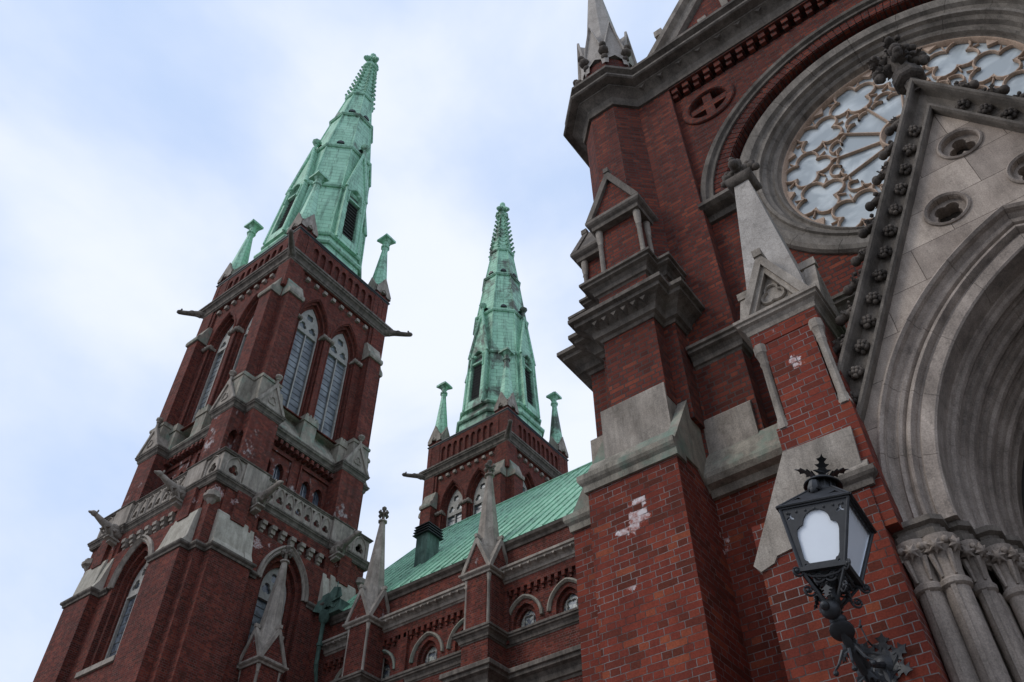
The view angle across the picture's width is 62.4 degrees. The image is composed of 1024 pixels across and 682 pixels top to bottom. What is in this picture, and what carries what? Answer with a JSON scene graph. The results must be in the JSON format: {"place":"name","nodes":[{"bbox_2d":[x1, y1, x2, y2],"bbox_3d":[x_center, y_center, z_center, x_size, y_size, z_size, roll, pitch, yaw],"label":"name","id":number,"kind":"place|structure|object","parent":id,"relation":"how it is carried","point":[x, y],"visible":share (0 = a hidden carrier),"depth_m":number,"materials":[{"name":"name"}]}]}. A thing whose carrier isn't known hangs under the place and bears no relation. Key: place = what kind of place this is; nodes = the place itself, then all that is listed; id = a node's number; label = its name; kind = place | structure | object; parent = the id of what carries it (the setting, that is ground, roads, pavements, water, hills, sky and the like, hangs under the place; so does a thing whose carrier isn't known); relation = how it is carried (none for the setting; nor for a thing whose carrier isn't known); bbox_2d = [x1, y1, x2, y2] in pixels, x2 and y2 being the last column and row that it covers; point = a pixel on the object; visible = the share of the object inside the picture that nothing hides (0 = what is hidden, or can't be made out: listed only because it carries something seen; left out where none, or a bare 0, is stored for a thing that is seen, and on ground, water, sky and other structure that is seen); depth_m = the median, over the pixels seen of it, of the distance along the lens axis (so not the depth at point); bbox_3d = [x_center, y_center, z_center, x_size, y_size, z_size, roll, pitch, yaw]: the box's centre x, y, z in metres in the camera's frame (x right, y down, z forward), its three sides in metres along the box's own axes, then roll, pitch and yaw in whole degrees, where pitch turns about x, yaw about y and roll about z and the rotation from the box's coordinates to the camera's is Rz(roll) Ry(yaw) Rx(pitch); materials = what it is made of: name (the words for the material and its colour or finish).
{"place":"outdoors","nodes":[
{"label":"outdoors","id":0,"kind":"place"},
{"bbox_2d":[0,0,678,681],"label":"sky","id":1,"kind":"structure","parent":0,"point":[140,140],"materials":[{"name":"white"}]},
{"bbox_2d":[402,202,568,529],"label":"bell tower","id":2,"kind":"structure","parent":0,"point":[499,424],"depth_m":63.19,"materials":[{"name":"metal"}]},
{"bbox_2d":[446,490,461,526],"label":"belfry window","id":3,"kind":"structure","parent":2,"relation":"in","point":[454,512],"depth_m":58.30,"materials":[{"name":"grey stone"}]},
{"bbox_2d":[473,477,485,514],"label":"belfry window","id":4,"kind":"structure","parent":2,"relation":"in","point":[479,493],"depth_m":57.54,"materials":[{"name":"grey stone"}]},
{"bbox_3d":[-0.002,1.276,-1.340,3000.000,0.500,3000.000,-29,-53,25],"label":"ground","id":5,"kind":"structure","parent":0,"visible":0},
{"bbox_2d":[33,53,412,681],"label":"bell tower","id":6,"kind":"structure","parent":5,"relation":"on","point":[252,459],"depth_m":39.96,"materials":[{"name":"brick"}]},
{"bbox_2d":[104,564,145,659],"bbox_3d":[-15.381,10.965,34.282,1.520,4.800,0.190,-29,-53,25],"label":"lower window","id":7,"kind":"structure","parent":6,"relation":"in","point":[121,625],"depth_m":34.49,"materials":[{"name":"grey glass"}]},
{"bbox_2d":[191,324,233,422],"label":"belfry window","id":8,"kind":"structure","parent":6,"relation":"in","point":[204,397],"depth_m":46.06,"materials":[{"name":"grey glass"}]},
{"bbox_2d":[233,318,252,369],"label":"belfry window","id":9,"kind":"structure","parent":6,"relation":"in","point":[244,338],"depth_m":45.70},
{"bbox_2d":[248,568,285,639],"bbox_3d":[-10.146,11.478,34.763,0.190,4.800,1.520,-29,-53,25],"label":"lower window","id":10,"kind":"structure","parent":6,"relation":"in","point":[268,581],"depth_m":35.22,"materials":[{"name":"grey glass"}]},
{"bbox_2d":[272,466,279,480],"bbox_3d":[-11.143,6.614,39.433,0.080,1.970,0.540,-29,-53,25],"label":"slit window","id":11,"kind":"structure","parent":6,"relation":"in","point":[276,474],"depth_m":39.89,"materials":[{"name":"grey glass"}]},
{"bbox_2d":[280,309,317,415],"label":"belfry window","id":12,"kind":"structure","parent":6,"relation":"in","point":[300,359],"depth_m":44.94,"materials":[{"name":"grey glass"}]},
{"bbox_2d":[296,483,306,514],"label":"slit window","id":13,"kind":"structure","parent":6,"relation":"in","point":[303,491],"depth_m":40.79,"materials":[{"name":"grey glass"}]},
{"bbox_2d":[312,491,318,523],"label":"slit window","id":14,"kind":"structure","parent":6,"relation":"in","point":[315,498],"depth_m":41.24,"materials":[{"name":"grey glass"}]},
{"bbox_2d":[314,334,347,438],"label":"belfry window","id":15,"kind":"structure","parent":6,"relation":"in","point":[329,397],"depth_m":46.23,"materials":[{"name":"grey glass"}]},
{"bbox_2d":[238,545,292,681],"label":"pinnacled buttress","id":16,"kind":"structure","parent":5,"relation":"on","point":[262,657],"depth_m":32.35,"materials":[{"name":"grey stone"}]},
{"bbox_2d":[313,460,591,681],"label":"church nave","id":17,"kind":"structure","parent":5,"relation":"on","point":[488,593],"depth_m":31.98,"materials":[{"name":"red brick"}]},
{"bbox_2d":[557,0,1023,681],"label":"church transept","id":18,"kind":"structure","parent":5,"relation":"on","point":[727,150],"depth_m":12.05,"materials":[{"name":"red brick"}]},
{"bbox_2d":[775,454,912,681],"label":"wall lantern","id":19,"kind":"object","parent":18,"relation":"attached to","point":[830,529],"depth_m":6.56,"materials":[{"name":"black paint"}]},
{"bbox_2d":[740,0,1023,254],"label":"rose window","id":20,"kind":"structure","parent":18,"relation":"in","point":[816,147],"depth_m":13.98,"materials":[{"name":"stone"}]},
{"bbox_2d":[831,35,1023,681],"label":"church portal","id":21,"kind":"object","parent":5,"relation":"on","point":[929,346],"visible":0.94,"depth_m":8.59,"materials":[{"name":"stone"}]},
{"bbox_2d":[1021,460,1023,511],"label":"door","id":22,"kind":"structure","parent":21,"relation":"in","point":[1022,485],"depth_m":8.58,"materials":[{"name":"brown wood"}]}
]}

